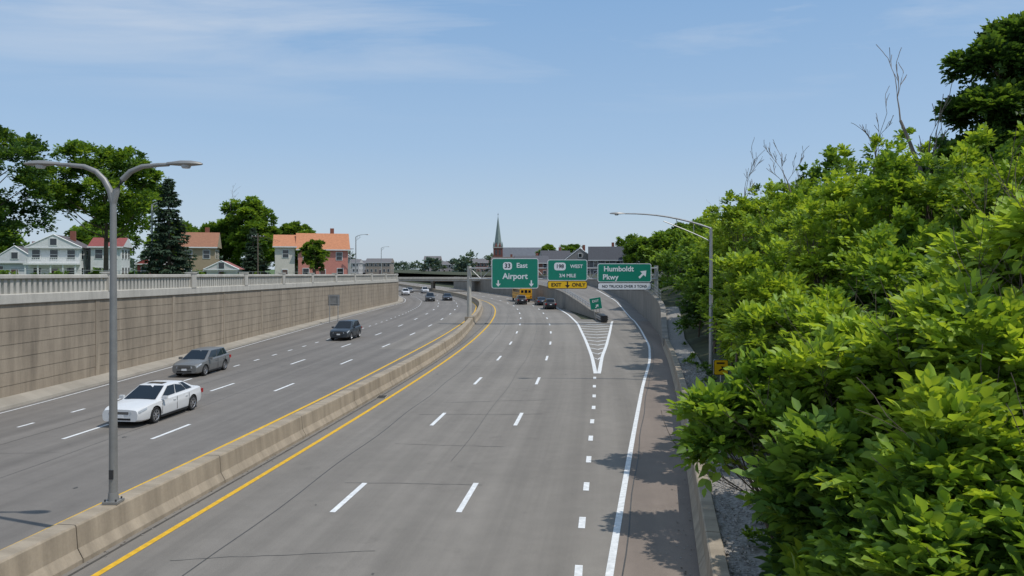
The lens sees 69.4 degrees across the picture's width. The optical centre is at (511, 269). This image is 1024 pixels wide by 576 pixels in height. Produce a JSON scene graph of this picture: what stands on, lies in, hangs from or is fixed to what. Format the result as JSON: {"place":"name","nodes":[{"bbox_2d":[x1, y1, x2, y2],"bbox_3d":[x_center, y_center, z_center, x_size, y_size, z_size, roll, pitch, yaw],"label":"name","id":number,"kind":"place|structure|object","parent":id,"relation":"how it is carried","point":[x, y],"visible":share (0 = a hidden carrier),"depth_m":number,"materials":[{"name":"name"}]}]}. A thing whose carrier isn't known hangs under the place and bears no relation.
{"place":"outdoors","nodes":[
{"label":"outdoors","id":0,"kind":"place"},
{"bbox_2d":[0,269,299,273],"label":"chain link fence","id":1,"kind":"object","parent":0,"point":[134,271],"visible":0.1,"depth_m":72.88,"materials":[{"name":"metal"}]},
{"bbox_2d":[0,297,402,410],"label":"pavement strip","id":2,"kind":"object","parent":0,"point":[17,400],"visible":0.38,"depth_m":44.59,"materials":[{"name":"concrete"}]},
{"bbox_2d":[0,281,398,397],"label":"retaining wall","id":3,"kind":"structure","parent":2,"relation":"on","point":[45,344],"depth_m":49.21,"materials":[{"name":"beige concrete"}]},
{"bbox_2d":[0,272,397,304],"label":"concrete balustrade","id":4,"kind":"object","parent":3,"relation":"on","point":[26,288],"visible":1,"depth_m":50.03,"materials":[{"name":"white concrete"}]},
{"bbox_2d":[328,295,339,322],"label":"road sign","id":5,"kind":"object","parent":2,"relation":"on","point":[333,300],"visible":0.95,"depth_m":88.03,"materials":[{"name":"metal"}]},
{"bbox_2d":[130,270,274,273],"bbox_3d":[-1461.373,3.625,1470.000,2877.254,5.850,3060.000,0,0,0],"label":"lawn","id":6,"kind":"structure","parent":0,"point":[271,271],"depth_m":678.75,"materials":[{"name":"green plant"}]},
{"bbox_2d":[0,263,27,273],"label":"walls","id":7,"kind":"structure","parent":6,"relation":"on","point":[20,266],"depth_m":115.22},
{"bbox_2d":[0,252,18,273],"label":"windows and door","id":8,"kind":"structure","parent":7,"relation":"attached to","point":[14,255],"depth_m":114.75,"materials":[{"name":"grey glass"}]},
{"bbox_2d":[0,241,35,262],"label":"roof","id":9,"kind":"structure","parent":7,"relation":"on","point":[5,255],"depth_m":114.81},
{"bbox_2d":[0,220,29,253],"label":"deciduous tree","id":10,"kind":"object","parent":6,"relation":"on","point":[4,246],"visible":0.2,"depth_m":129.56,"materials":[{"name":"green plant"}]},
{"bbox_2d":[0,125,66,245],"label":"deciduous tree","id":11,"kind":"object","parent":6,"relation":"on","point":[26,148],"visible":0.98,"depth_m":76.75,"materials":[{"name":"green plant"}]},
{"bbox_2d":[23,257,80,273],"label":"porch","id":12,"kind":"object","parent":6,"relation":"on","point":[45,263],"visible":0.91,"depth_m":109.15,"materials":[{"name":"white wood"}]},
{"bbox_2d":[28,248,90,273],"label":"walls","id":13,"kind":"structure","parent":6,"relation":"on","point":[84,262],"depth_m":111.50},
{"bbox_2d":[24,231,90,248],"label":"roof","id":14,"kind":"structure","parent":13,"relation":"on","point":[71,242],"depth_m":111.15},
{"bbox_2d":[31,238,90,273],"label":"windows and door","id":15,"kind":"structure","parent":13,"relation":"attached to","point":[71,254],"depth_m":111.11,"materials":[{"name":"grey glass"}]},
{"bbox_2d":[63,226,109,244],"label":"deciduous tree","id":16,"kind":"object","parent":6,"relation":"on","point":[84,235],"visible":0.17,"depth_m":133.66,"materials":[{"name":"green plant"}]},
{"bbox_2d":[11,138,167,271],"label":"deciduous tree","id":17,"kind":"object","parent":6,"relation":"on","point":[133,206],"visible":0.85,"depth_m":85.76,"materials":[{"name":"green plant"}]},
{"bbox_2d":[69,221,144,255],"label":"deciduous tree","id":18,"kind":"object","parent":6,"relation":"on","point":[136,242],"visible":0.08,"depth_m":170.75,"materials":[{"name":"green plant"}]},
{"bbox_2d":[91,247,129,273],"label":"walls","id":19,"kind":"structure","parent":6,"relation":"on","point":[121,262],"depth_m":115.18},
{"bbox_2d":[87,238,132,247],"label":"roof","id":20,"kind":"structure","parent":19,"relation":"on","point":[99,242],"depth_m":116.02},
{"bbox_2d":[94,249,129,273],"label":"windows and door","id":21,"kind":"structure","parent":19,"relation":"attached to","point":[98,253],"depth_m":114.75,"materials":[{"name":"grey glass"}]},
{"bbox_2d":[0,267,297,273],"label":"garden shrubs","id":22,"kind":"object","parent":6,"relation":"on","point":[58,271],"visible":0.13,"depth_m":102.43,"materials":[{"name":"green plant"}]},
{"bbox_2d":[136,178,197,273],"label":"spruce tree","id":23,"kind":"object","parent":6,"relation":"on","point":[163,229],"visible":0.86,"depth_m":74.41,"materials":[{"name":"green plant"}]},
{"bbox_2d":[142,220,200,265],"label":"deciduous tree","id":24,"kind":"object","parent":6,"relation":"on","point":[189,228],"visible":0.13,"depth_m":143.31,"materials":[{"name":"green plant"}]},
{"bbox_2d":[179,248,218,272],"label":"walls","id":25,"kind":"structure","parent":6,"relation":"on","point":[200,263],"depth_m":126.96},
{"bbox_2d":[180,227,221,248],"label":"roof","id":26,"kind":"structure","parent":25,"relation":"on","point":[206,239],"depth_m":129.06,"materials":[{"name":"orange tile"}]},
{"bbox_2d":[184,250,217,272],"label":"windows and door","id":27,"kind":"structure","parent":25,"relation":"attached to","point":[206,254],"depth_m":127.04,"materials":[{"name":"grey glass"}]},
{"bbox_2d":[199,218,241,265],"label":"deciduous tree","id":28,"kind":"object","parent":6,"relation":"on","point":[218,226],"visible":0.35,"depth_m":153.15,"materials":[{"name":"green plant"}]},
{"bbox_2d":[203,261,242,273],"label":"white garage","id":29,"kind":"structure","parent":6,"relation":"on","point":[225,266],"depth_m":118.31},
{"bbox_2d":[217,262,241,273],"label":"windows and door","id":30,"kind":"structure","parent":29,"relation":"in","point":[221,265],"depth_m":118.18,"materials":[{"name":"grey glass"}]},
{"bbox_2d":[218,195,282,259],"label":"deciduous tree","id":31,"kind":"object","parent":6,"relation":"on","point":[252,212],"visible":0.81,"depth_m":149.19,"materials":[{"name":"green plant"}]},
{"bbox_2d":[239,228,270,273],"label":"spruce tree","id":32,"kind":"object","parent":6,"relation":"on","point":[247,265],"visible":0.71,"depth_m":139.38,"materials":[{"name":"green plant"}]},
{"bbox_2d":[241,225,281,271],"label":"deciduous tree","id":33,"kind":"object","parent":6,"relation":"on","point":[271,260],"visible":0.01,"depth_m":184.81,"materials":[{"name":"green plant"}]},
{"bbox_2d":[275,247,294,273],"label":"walls","id":34,"kind":"structure","parent":6,"relation":"on","point":[281,263],"depth_m":133.66,"materials":[{"name":"white paint"}]},
{"bbox_2d":[273,235,296,247],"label":"roof","id":35,"kind":"structure","parent":34,"relation":"on","point":[284,241],"depth_m":135.41,"materials":[{"name":"orange tile"}]},
{"bbox_2d":[282,249,288,273],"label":"windows and door","id":36,"kind":"structure","parent":34,"relation":"attached to","point":[285,253],"depth_m":133.60,"materials":[{"name":"grey glass"}]},
{"bbox_2d":[266,220,315,273],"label":"deciduous tree","id":37,"kind":"object","parent":6,"relation":"on","point":[293,228],"visible":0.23,"depth_m":158.97,"materials":[{"name":"green plant"}]},
{"bbox_2d":[297,239,329,273],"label":"deciduous tree","id":38,"kind":"object","parent":6,"relation":"on","point":[313,253],"visible":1,"depth_m":119.34,"materials":[{"name":"green plant"}]},
{"bbox_2d":[298,250,347,273],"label":"walls","id":39,"kind":"structure","parent":6,"relation":"on","point":[332,264],"depth_m":135.56,"materials":[{"name":"red brick"}]},
{"bbox_2d":[296,228,349,250],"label":"roof","id":40,"kind":"structure","parent":39,"relation":"on","point":[337,242],"depth_m":137.31,"materials":[{"name":"orange tile"}]},
{"bbox_2d":[303,252,343,273],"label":"windows and door","id":41,"kind":"structure","parent":39,"relation":"attached to","point":[339,255],"depth_m":135.77,"materials":[{"name":"grey glass"}]},
{"bbox_2d":[0,286,477,549],"bbox_3d":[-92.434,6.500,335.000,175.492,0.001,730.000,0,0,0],"label":"road","id":42,"kind":"structure","parent":0,"point":[32,509],"depth_m":33.99,"materials":[{"name":"grey asphalt"}]},
{"bbox_2d":[172,346,230,375],"bbox_3d":[-19.450,5.747,46.398,2.120,1.490,4.495,0,0,4],"label":"grey hatchback car","id":43,"kind":"object","parent":42,"relation":"on","point":[203,361],"visible":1,"depth_m":45.56,"materials":[{"name":"paint"}]},
{"bbox_2d":[0,284,482,575],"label":"concrete median barrier","id":44,"kind":"object","parent":42,"relation":"on","point":[65,546],"visible":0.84,"depth_m":20.60,"materials":[{"name":"beige concrete"}]},
{"bbox_2d":[23,160,202,504],"bbox_3d":[-9.650,1.512,17.900,4.320,8.276,0.360,0,0,0],"label":"street lamp","id":45,"kind":"object","parent":44,"relation":"on","point":[113,493],"visible":1,"depth_m":17.84,"materials":[{"name":"metal"}]},
{"bbox_2d":[0,313,584,495],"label":"asphalt patches","id":46,"kind":"object","parent":42,"relation":"on","point":[564,327],"visible":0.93,"depth_m":36.56,"materials":[{"name":"grey asphalt"}]},
{"bbox_2d":[102,380,202,422],"bbox_3d":[-15.750,5.759,32.697,2.160,1.466,5.095,0,0,6],"label":"white sedan","id":47,"kind":"object","parent":46,"relation":"on","point":[152,401],"visible":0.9,"depth_m":31.85,"materials":[{"name":"paint"}]},
{"bbox_2d":[1,284,650,575],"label":"road markings","id":48,"kind":"object","parent":42,"relation":"on","point":[613,548],"visible":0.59,"depth_m":26.17,"materials":[{"name":"white paint"}]},
{"bbox_2d":[330,319,361,339],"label":"dark suv car","id":49,"kind":"object","parent":42,"relation":"on","point":[349,329],"visible":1,"depth_m":68.03,"materials":[{"name":"paint"}]},
{"bbox_2d":[62,282,650,575],"bbox_3d":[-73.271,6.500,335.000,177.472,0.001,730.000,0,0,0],"label":"road","id":50,"kind":"structure","parent":0,"point":[531,501],"depth_m":22.52,"materials":[{"name":"grey asphalt"}]},
{"bbox_2d":[1,306,653,575],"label":"pavement cracks","id":51,"kind":"object","parent":50,"relation":"on","point":[337,463],"visible":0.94,"depth_m":24.33,"materials":[{"name":"black asphalt"}]},
{"bbox_2d":[3,341,693,575],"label":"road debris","id":52,"kind":"object","parent":50,"relation":"on","point":[406,380],"visible":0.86,"depth_m":21.82,"materials":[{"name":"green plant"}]},
{"bbox_2d":[398,277,491,290],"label":"overpass bridge","id":53,"kind":"structure","parent":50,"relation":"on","point":[432,280],"depth_m":214.00,"materials":[{"name":"concrete"}]},
{"bbox_2d":[515,295,526,303],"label":"black suv car","id":54,"kind":"object","parent":50,"relation":"on","point":[520,299],"visible":1,"depth_m":134.90,"materials":[{"name":"paint"}]},
{"bbox_2d":[512,288,531,301],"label":"school bus","id":55,"kind":"object","parent":50,"relation":"on","point":[527,292],"visible":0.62,"depth_m":145.19,"materials":[{"name":"yellow metal"}]},
{"bbox_2d":[454,280,598,318],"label":"concrete dividing wall","id":56,"kind":"structure","parent":50,"relation":"on","point":[566,301],"depth_m":142.01,"materials":[{"name":"grey concrete"}]},
{"bbox_2d":[542,298,556,308],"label":"dark suv car","id":57,"kind":"object","parent":50,"relation":"on","point":[549,303],"visible":1,"depth_m":118.91,"materials":[{"name":"paint"}]},
{"bbox_2d":[465,266,657,321],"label":"sign gantry","id":58,"kind":"object","parent":50,"relation":"on","point":[469,293],"visible":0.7,"depth_m":86.35,"materials":[{"name":"metal"}]},
{"bbox_2d":[492,258,537,287],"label":"highway sign","id":59,"kind":"object","parent":58,"relation":"attached to","point":[514,272],"visible":1,"depth_m":85.98,"materials":[{"name":"metal"}]},
{"bbox_2d":[547,260,586,288],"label":"highway sign","id":60,"kind":"object","parent":58,"relation":"attached to","point":[566,274],"visible":1,"depth_m":85.98,"materials":[{"name":"metal"}]},
{"bbox_2d":[598,263,650,289],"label":"highway sign","id":61,"kind":"object","parent":58,"relation":"attached to","point":[624,272],"visible":1,"depth_m":85.98,"materials":[{"name":"metal"}]},
{"bbox_2d":[596,313,607,321],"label":"crash cushion","id":62,"kind":"object","parent":50,"relation":"on","point":[601,317],"visible":1,"depth_m":89.98,"materials":[{"name":"metal"}]},
{"bbox_2d":[538,276,668,346],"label":"concrete retaining wall","id":63,"kind":"structure","parent":50,"relation":"on","point":[649,306],"depth_m":92.84,"materials":[{"name":"grey concrete"}]},
{"bbox_2d":[614,321,699,575],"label":"road shoulder","id":64,"kind":"object","parent":50,"relation":"attached to","point":[655,518],"visible":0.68,"depth_m":21.14},
{"bbox_2d":[363,273,594,319],"bbox_3d":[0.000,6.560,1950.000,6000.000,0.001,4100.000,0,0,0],"label":"ground","id":65,"kind":"structure","parent":0,"point":[451,285],"depth_m":652.23,"materials":[{"name":"grey concrete"}]},
{"bbox_2d":[130,250,492,276],"bbox_3d":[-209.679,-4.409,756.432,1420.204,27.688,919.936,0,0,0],"label":"distant treeline","id":66,"kind":"object","parent":65,"relation":"on","point":[462,263],"visible":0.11,"depth_m":404.23,"materials":[{"name":"green plant"}]},
{"bbox_2d":[538,280,647,320],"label":"exit ramp","id":67,"kind":"structure","parent":65,"relation":"on","point":[612,309],"depth_m":118.44,"materials":[{"name":"grey concrete"}]},
{"bbox_2d":[0,0,1023,269],"label":"sky","id":68,"kind":"structure","parent":0,"point":[408,125],"materials":[{"name":"blue"}]},
{"bbox_2d":[394,269,775,473],"bbox_3d":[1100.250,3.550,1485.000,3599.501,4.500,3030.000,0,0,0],"label":"terrain","id":69,"kind":"structure","parent":0,"point":[699,346],"depth_m":62.75,"materials":[{"name":"soil"}]},
{"bbox_2d":[351,263,362,273],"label":"walls","id":70,"kind":"structure","parent":69,"relation":"on","point":[358,267],"depth_m":444.00,"materials":[{"name":"white paint"}]},
{"bbox_2d":[366,263,393,273],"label":"walls","id":71,"kind":"structure","parent":69,"relation":"on","point":[378,267],"depth_m":414.00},
{"bbox_2d":[365,258,394,262],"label":"roof","id":72,"kind":"structure","parent":71,"relation":"on","point":[378,260],"depth_m":416.73,"materials":[{"name":"grey"}]},
{"bbox_2d":[366,263,393,273],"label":"windows and door","id":73,"kind":"structure","parent":71,"relation":"attached to","point":[371,264],"depth_m":413.92,"materials":[{"name":"grey glass"}]},
{"bbox_2d":[493,214,540,256],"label":"church","id":74,"kind":"structure","parent":69,"relation":"on","point":[499,250],"depth_m":355.22,"materials":[{"name":"brick"}]},
{"bbox_2d":[538,264,545,274],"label":"walls","id":75,"kind":"structure","parent":69,"relation":"on","point":[541,270],"depth_m":228.29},
{"bbox_2d":[514,253,548,263],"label":"roof","id":76,"kind":"structure","parent":75,"relation":"on","point":[543,259],"depth_m":230.71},
{"bbox_2d":[535,244,557,255],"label":"deciduous tree","id":77,"kind":"object","parent":69,"relation":"on","point":[547,247],"visible":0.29,"depth_m":260.28,"materials":[{"name":"green plant"}]},
{"bbox_2d":[558,244,581,252],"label":"deciduous tree","id":78,"kind":"object","parent":69,"relation":"on","point":[571,248],"visible":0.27,"depth_m":260.14,"materials":[{"name":"green plant"}]},
{"bbox_2d":[590,261,621,273],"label":"walls","id":79,"kind":"structure","parent":69,"relation":"on","point":[591,266],"depth_m":195.35,"materials":[{"name":"grey"}]},
{"bbox_2d":[588,242,623,260],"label":"roof","id":80,"kind":"structure","parent":79,"relation":"on","point":[611,253],"depth_m":197.21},
{"bbox_2d":[615,233,642,245],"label":"deciduous tree","id":81,"kind":"object","parent":69,"relation":"on","point":[622,242],"visible":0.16,"depth_m":234.07,"materials":[{"name":"green plant"}]},
{"bbox_2d":[621,236,653,273],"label":"deciduous tree","id":82,"kind":"object","parent":69,"relation":"on","point":[630,247],"visible":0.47,"depth_m":163.29,"materials":[{"name":"green plant"}]},
{"bbox_2d":[634,228,677,276],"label":"deciduous tree","id":83,"kind":"object","parent":69,"relation":"on","point":[642,250],"visible":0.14,"depth_m":127.82,"materials":[{"name":"green plant"}]},
{"bbox_2d":[609,212,712,369],"bbox_3d":[8.520,1.282,42.000,5.960,9.036,0.400,0,0,0],"label":"street lamp","id":84,"kind":"object","parent":69,"relation":"on","point":[710,240],"visible":0.94,"depth_m":41.94,"materials":[{"name":"metal"}]},
{"bbox_2d":[648,224,692,275],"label":"deciduous tree","id":85,"kind":"object","parent":69,"relation":"on","point":[661,240],"visible":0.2,"depth_m":106.75,"materials":[{"name":"green plant"}]},
{"bbox_2d":[643,224,710,294],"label":"roadside shrubs","id":86,"kind":"object","parent":69,"relation":"on","point":[664,252],"visible":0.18,"depth_m":91.38,"materials":[{"name":"green plant"}]},
{"bbox_2d":[668,219,713,264],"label":"deciduous tree","id":87,"kind":"object","parent":69,"relation":"on","point":[679,224],"visible":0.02,"depth_m":119.09,"materials":[{"name":"green plant"}]},
{"bbox_2d":[659,219,733,309],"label":"roadside shrubs","id":88,"kind":"object","parent":69,"relation":"on","point":[694,260],"visible":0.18,"depth_m":74.32,"materials":[{"name":"green plant"}]},
{"bbox_2d":[713,359,727,382],"bbox_3d":[9.400,4.960,33.288,0.660,1.780,0.095,0,0,0],"label":"advisory sign","id":89,"kind":"object","parent":69,"relation":"on","point":[719,365],"visible":0.8,"depth_m":33.25,"materials":[{"name":"metal"}]},
{"bbox_2d":[681,341,771,545],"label":"weeds","id":90,"kind":"object","parent":69,"relation":"on","point":[748,533],"visible":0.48,"depth_m":21.36,"materials":[{"name":"green plant"}]},
{"bbox_2d":[671,178,820,274],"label":"roadside shrubs","id":91,"kind":"object","parent":69,"relation":"on","point":[703,219],"visible":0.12,"depth_m":59.33,"materials":[{"name":"green plant"}]},
{"bbox_2d":[691,179,825,345],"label":"roadside shrubs","id":92,"kind":"object","parent":69,"relation":"on","point":[718,281],"visible":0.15,"depth_m":42.75,"materials":[{"name":"green plant"}]},
{"bbox_2d":[764,140,793,205],"bbox_3d":[15.542,-3.575,42.531,0.948,7.964,2.154,0,0,-39],"label":"bare tree","id":93,"kind":"object","parent":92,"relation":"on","point":[782,162],"visible":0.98,"depth_m":42.62,"materials":[{"name":"grey wood"}]},
{"bbox_2d":[852,87,893,174],"bbox_3d":[19.448,-5.396,40.437,2.291,9.207,1.376,0,0,-16],"label":"bare tree","id":94,"kind":"object","parent":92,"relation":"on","point":[876,149],"visible":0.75,"depth_m":40.16,"materials":[{"name":"grey wood"}]},
{"bbox_2d":[672,144,890,334],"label":"roadside shrubs","id":95,"kind":"object","parent":69,"relation":"on","point":[696,285],"visible":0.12,"depth_m":52.90,"materials":[{"name":"green plant"}]},
{"bbox_2d":[692,127,934,365],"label":"roadside shrubs","id":96,"kind":"object","parent":69,"relation":"on","point":[771,201],"visible":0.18,"depth_m":40.28,"materials":[{"name":"green plant"}]},
{"bbox_2d":[730,362,933,575],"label":"roadside shrubs","id":97,"kind":"object","parent":69,"relation":"on","point":[806,450],"visible":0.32,"depth_m":9.38,"materials":[{"name":"green plant"}]},
{"bbox_2d":[661,127,1023,562],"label":"shrub stems","id":98,"kind":"object","parent":69,"relation":"on","point":[927,216],"visible":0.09,"depth_m":10.80,"materials":[{"name":"brown plant"}]},
{"bbox_2d":[742,137,762,238],"bbox_3d":[16.063,-3.977,49.528,1.090,9.569,1.595,0,0,-10],"label":"bare tree","id":99,"kind":"object","parent":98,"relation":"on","point":[750,174],"visible":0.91,"depth_m":49.46,"materials":[{"name":"grey wood"}]},
{"bbox_2d":[664,214,1023,575],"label":"roadside shrubs","id":100,"kind":"object","parent":69,"relation":"on","point":[910,529],"visible":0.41,"depth_m":7.73,"materials":[{"name":"green plant"}]},
{"bbox_2d":[704,120,1023,346],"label":"roadside shrubs","id":101,"kind":"object","parent":69,"relation":"on","point":[762,287],"visible":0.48,"depth_m":22.99,"materials":[{"name":"green plant"}]},
{"bbox_2d":[716,190,1023,552],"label":"roadside shrubs","id":102,"kind":"object","parent":69,"relation":"on","point":[949,325],"visible":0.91,"depth_m":8.89,"materials":[{"name":"green plant"}]},
{"bbox_2d":[766,132,988,313],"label":"roadside shrubs","id":103,"kind":"object","parent":69,"relation":"on","point":[886,183],"visible":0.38,"depth_m":23.25,"materials":[{"name":"green plant"}]},
{"bbox_2d":[738,132,1023,381],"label":"roadside shrubs","id":104,"kind":"object","parent":69,"relation":"on","point":[999,156],"visible":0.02,"depth_m":26.63,"materials":[{"name":"green plant"}]},
{"bbox_2d":[876,44,953,175],"bbox_3d":[17.020,-4.292,30.353,2.123,11.214,4.442,0,0,0],"label":"bare tree","id":105,"kind":"object","parent":69,"relation":"on","point":[912,149],"visible":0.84,"depth_m":30.30,"materials":[{"name":"grey wood"}]},
{"bbox_2d":[915,11,1023,231],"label":"deciduous tree","id":106,"kind":"object","parent":69,"relation":"on","point":[995,50],"visible":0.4,"depth_m":29.18,"materials":[{"name":"green plant"}]},
{"bbox_2d":[589,297,601,319],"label":"exit sign","id":107,"kind":"object","parent":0,"point":[595,303],"visible":0.99,"depth_m":95.14,"materials":[{"name":"green metal"}]},
{"bbox_2d":[662,339,729,575],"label":"concrete roadside barrier","id":108,"kind":"object","parent":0,"point":[712,559],"visible":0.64,"depth_m":17.41,"materials":[{"name":"grey concrete"}]},
{"bbox_2d":[666,306,770,575],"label":"gravel","id":109,"kind":"structure","parent":0,"point":[682,350],"depth_m":17.79,"materials":[{"name":"grey gravel"}]},
{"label":"walls","id":110,"kind":"object","parent":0,"visible":0},
{"bbox_2d":[563,245,587,260],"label":"roof","id":111,"kind":"structure","parent":110,"relation":"on","point":[573,255],"depth_m":200.60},
{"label":"walls","id":112,"kind":"object","parent":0,"visible":0},
{"bbox_2d":[539,247,570,259],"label":"roof","id":113,"kind":"structure","parent":112,"relation":"on","point":[557,255],"depth_m":238.41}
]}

